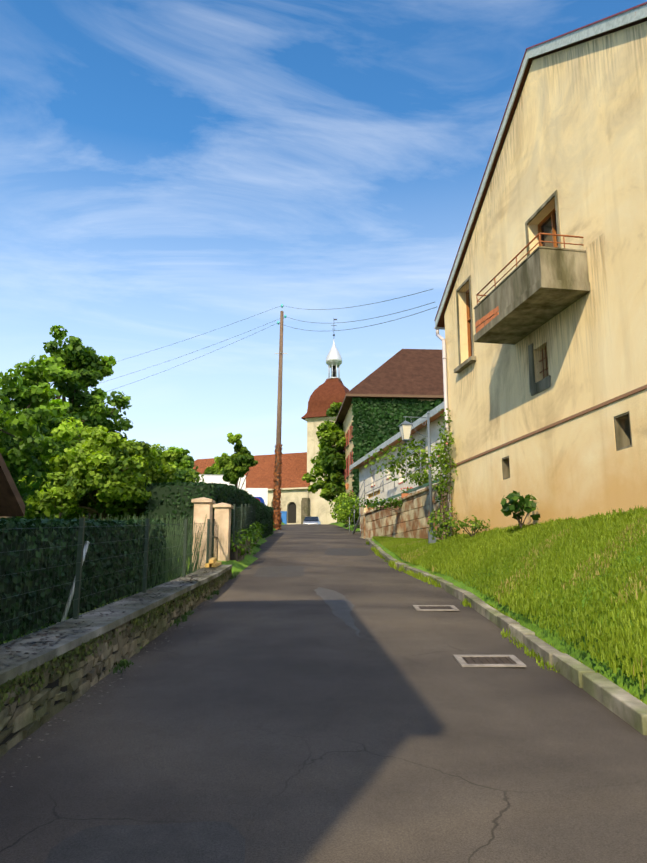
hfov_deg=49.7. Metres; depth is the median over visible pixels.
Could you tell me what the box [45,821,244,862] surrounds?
road repair patch
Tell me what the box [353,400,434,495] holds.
ivy stem mat
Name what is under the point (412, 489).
coping
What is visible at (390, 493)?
terrace block
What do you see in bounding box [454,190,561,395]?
house surrounds
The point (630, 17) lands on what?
house roof
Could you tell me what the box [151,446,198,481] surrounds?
garden tree
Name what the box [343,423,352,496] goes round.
window shutters
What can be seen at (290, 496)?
church nave walls
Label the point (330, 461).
roadside tree
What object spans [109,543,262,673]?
wall weeds
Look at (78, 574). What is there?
garden fence
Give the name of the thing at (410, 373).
ivy house roof
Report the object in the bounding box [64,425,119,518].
garden tree
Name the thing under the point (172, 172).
sky
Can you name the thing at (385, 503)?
retaining wall creeper
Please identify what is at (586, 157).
house walls
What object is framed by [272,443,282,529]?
dead creeper
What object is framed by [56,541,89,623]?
brace
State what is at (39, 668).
moss wall
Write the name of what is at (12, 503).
lean to shed roof
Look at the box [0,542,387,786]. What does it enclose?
road edge grit
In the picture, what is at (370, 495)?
outbuilding openings
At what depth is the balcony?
13.14 m
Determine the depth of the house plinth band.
13.05 m
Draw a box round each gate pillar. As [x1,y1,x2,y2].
[191,497,214,570]
[213,503,232,560]
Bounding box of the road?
[0,524,646,862]
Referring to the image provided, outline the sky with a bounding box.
[0,0,646,460]
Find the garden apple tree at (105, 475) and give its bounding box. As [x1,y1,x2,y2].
[19,417,203,519]
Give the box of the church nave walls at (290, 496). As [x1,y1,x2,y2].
[268,489,308,523]
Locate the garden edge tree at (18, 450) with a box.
[0,389,59,509]
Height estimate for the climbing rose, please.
3.670 m
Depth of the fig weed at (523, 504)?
13.81 m
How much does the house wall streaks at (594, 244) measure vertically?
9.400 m
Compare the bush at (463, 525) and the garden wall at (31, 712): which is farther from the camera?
the bush at (463, 525)
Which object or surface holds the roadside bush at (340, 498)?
on the ground at (631, 685)
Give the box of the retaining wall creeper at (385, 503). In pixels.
[329,497,402,512]
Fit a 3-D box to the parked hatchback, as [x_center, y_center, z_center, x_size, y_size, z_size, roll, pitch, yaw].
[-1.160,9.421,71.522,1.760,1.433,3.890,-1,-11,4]
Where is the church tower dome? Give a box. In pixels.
[301,319,349,419]
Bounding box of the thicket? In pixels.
[12,492,87,519]
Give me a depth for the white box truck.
54.99 m
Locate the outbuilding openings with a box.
[369,440,424,497]
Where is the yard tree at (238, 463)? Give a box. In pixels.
[217,432,257,489]
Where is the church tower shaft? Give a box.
[305,416,336,523]
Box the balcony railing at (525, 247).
[476,233,583,303]
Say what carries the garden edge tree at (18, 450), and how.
on the ground at (631, 685)
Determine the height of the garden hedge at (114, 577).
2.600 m
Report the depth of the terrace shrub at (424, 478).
23.59 m
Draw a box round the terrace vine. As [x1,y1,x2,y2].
[414,444,445,469]
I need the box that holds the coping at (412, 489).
[367,476,445,507]
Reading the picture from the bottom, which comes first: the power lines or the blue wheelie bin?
the blue wheelie bin
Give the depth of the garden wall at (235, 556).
17.70 m
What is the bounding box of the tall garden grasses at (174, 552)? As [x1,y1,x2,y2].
[34,514,206,595]
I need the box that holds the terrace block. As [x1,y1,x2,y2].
[365,469,445,506]
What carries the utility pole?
on the ground at (631, 685)
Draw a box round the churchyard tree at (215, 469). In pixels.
[200,456,222,474]
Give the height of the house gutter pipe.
6.168 m
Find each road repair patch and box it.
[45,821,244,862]
[324,548,369,555]
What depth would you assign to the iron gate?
16.72 m
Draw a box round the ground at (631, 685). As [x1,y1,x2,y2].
[3,521,646,705]
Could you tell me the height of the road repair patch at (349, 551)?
0.342 m
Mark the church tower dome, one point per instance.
(327, 393)
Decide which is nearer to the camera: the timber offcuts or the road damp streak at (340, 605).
the road damp streak at (340, 605)
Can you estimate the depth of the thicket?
32.00 m
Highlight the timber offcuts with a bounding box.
[206,558,220,566]
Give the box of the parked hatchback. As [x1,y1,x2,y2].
[303,517,320,523]
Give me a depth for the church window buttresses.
102.64 m
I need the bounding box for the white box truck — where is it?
[195,475,267,505]
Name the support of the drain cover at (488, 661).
on the road
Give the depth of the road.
4.62 m
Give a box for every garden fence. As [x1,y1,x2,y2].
[0,518,213,645]
[233,504,267,543]
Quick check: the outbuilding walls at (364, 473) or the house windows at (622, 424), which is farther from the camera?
the outbuilding walls at (364, 473)
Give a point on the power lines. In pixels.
(304, 321)
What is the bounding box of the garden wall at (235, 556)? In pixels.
[230,529,261,561]
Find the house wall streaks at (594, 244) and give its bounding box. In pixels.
[451,22,646,405]
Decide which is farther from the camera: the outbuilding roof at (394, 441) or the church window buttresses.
the church window buttresses
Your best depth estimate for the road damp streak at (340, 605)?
10.80 m
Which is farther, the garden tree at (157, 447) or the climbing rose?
the garden tree at (157, 447)
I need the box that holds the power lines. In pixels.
[101,289,435,391]
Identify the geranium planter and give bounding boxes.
[401,487,411,497]
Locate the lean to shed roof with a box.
[0,453,24,515]
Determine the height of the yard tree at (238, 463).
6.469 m
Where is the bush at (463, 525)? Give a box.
[447,515,489,535]
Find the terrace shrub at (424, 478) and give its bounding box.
[403,470,434,486]
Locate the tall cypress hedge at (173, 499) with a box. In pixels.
[144,481,273,556]
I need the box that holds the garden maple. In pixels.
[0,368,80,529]
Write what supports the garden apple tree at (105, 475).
on the ground at (631, 685)
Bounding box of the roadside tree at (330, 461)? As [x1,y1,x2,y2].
[302,402,345,522]
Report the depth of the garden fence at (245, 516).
20.04 m
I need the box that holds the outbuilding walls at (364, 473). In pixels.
[359,414,444,530]
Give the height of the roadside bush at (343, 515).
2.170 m
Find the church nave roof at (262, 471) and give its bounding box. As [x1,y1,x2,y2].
[193,452,309,490]
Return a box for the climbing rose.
[424,408,459,541]
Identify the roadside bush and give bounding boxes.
[330,490,355,527]
[331,496,359,527]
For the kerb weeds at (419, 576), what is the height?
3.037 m
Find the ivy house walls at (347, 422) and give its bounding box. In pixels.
[342,399,438,520]
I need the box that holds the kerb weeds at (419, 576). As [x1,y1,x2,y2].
[365,542,579,672]
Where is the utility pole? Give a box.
[273,304,286,529]
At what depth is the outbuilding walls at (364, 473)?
31.79 m
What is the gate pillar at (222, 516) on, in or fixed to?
on the ground at (631, 685)
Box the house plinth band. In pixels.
[450,384,646,534]
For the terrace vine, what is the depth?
20.79 m
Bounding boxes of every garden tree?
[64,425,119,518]
[151,444,165,452]
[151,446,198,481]
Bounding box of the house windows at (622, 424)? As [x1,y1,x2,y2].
[466,208,631,479]
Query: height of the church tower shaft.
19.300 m
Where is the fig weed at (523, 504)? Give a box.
[500,490,539,527]
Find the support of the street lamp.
on the ground at (631, 685)
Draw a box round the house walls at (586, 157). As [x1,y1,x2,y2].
[444,21,646,465]
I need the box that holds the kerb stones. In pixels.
[365,538,646,734]
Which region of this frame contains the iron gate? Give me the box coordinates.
[211,518,217,557]
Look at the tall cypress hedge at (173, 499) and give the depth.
17.98 m
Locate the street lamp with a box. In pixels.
[398,411,435,543]
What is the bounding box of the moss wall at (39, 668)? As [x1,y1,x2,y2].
[0,569,231,711]
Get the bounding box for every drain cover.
[413,605,458,610]
[453,655,525,666]
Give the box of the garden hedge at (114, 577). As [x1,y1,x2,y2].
[0,517,165,644]
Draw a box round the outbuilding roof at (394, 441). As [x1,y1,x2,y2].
[349,402,443,469]
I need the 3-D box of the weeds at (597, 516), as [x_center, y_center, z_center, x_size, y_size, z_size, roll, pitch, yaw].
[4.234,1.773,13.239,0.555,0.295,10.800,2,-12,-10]
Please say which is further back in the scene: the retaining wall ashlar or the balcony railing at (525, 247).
the retaining wall ashlar
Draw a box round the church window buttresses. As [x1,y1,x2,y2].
[271,498,309,523]
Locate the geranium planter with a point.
(403, 494)
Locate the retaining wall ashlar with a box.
[360,480,448,539]
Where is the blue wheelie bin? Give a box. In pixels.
[280,511,286,523]
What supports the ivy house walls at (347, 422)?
on the ground at (631, 685)
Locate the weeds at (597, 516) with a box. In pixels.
[448,505,646,538]
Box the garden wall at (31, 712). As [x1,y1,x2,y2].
[0,565,231,757]
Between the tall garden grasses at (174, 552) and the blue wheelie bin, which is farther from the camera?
the blue wheelie bin
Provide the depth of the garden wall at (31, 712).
5.95 m
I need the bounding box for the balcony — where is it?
[474,246,590,344]
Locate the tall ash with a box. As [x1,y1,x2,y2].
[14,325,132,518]
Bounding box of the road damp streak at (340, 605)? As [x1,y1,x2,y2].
[314,587,359,636]
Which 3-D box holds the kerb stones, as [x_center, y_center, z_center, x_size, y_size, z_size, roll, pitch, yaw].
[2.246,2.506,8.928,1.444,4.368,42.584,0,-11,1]
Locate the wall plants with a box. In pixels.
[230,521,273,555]
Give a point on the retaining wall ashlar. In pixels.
(411, 520)
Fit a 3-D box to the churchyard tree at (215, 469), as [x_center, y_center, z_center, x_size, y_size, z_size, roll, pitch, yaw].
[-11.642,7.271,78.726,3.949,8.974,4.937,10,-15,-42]
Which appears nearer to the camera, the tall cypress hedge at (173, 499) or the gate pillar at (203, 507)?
the gate pillar at (203, 507)
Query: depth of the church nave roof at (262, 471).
109.05 m
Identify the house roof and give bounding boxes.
[335,349,443,424]
[434,2,646,327]
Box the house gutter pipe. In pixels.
[434,327,451,535]
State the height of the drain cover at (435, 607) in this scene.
0.066 m

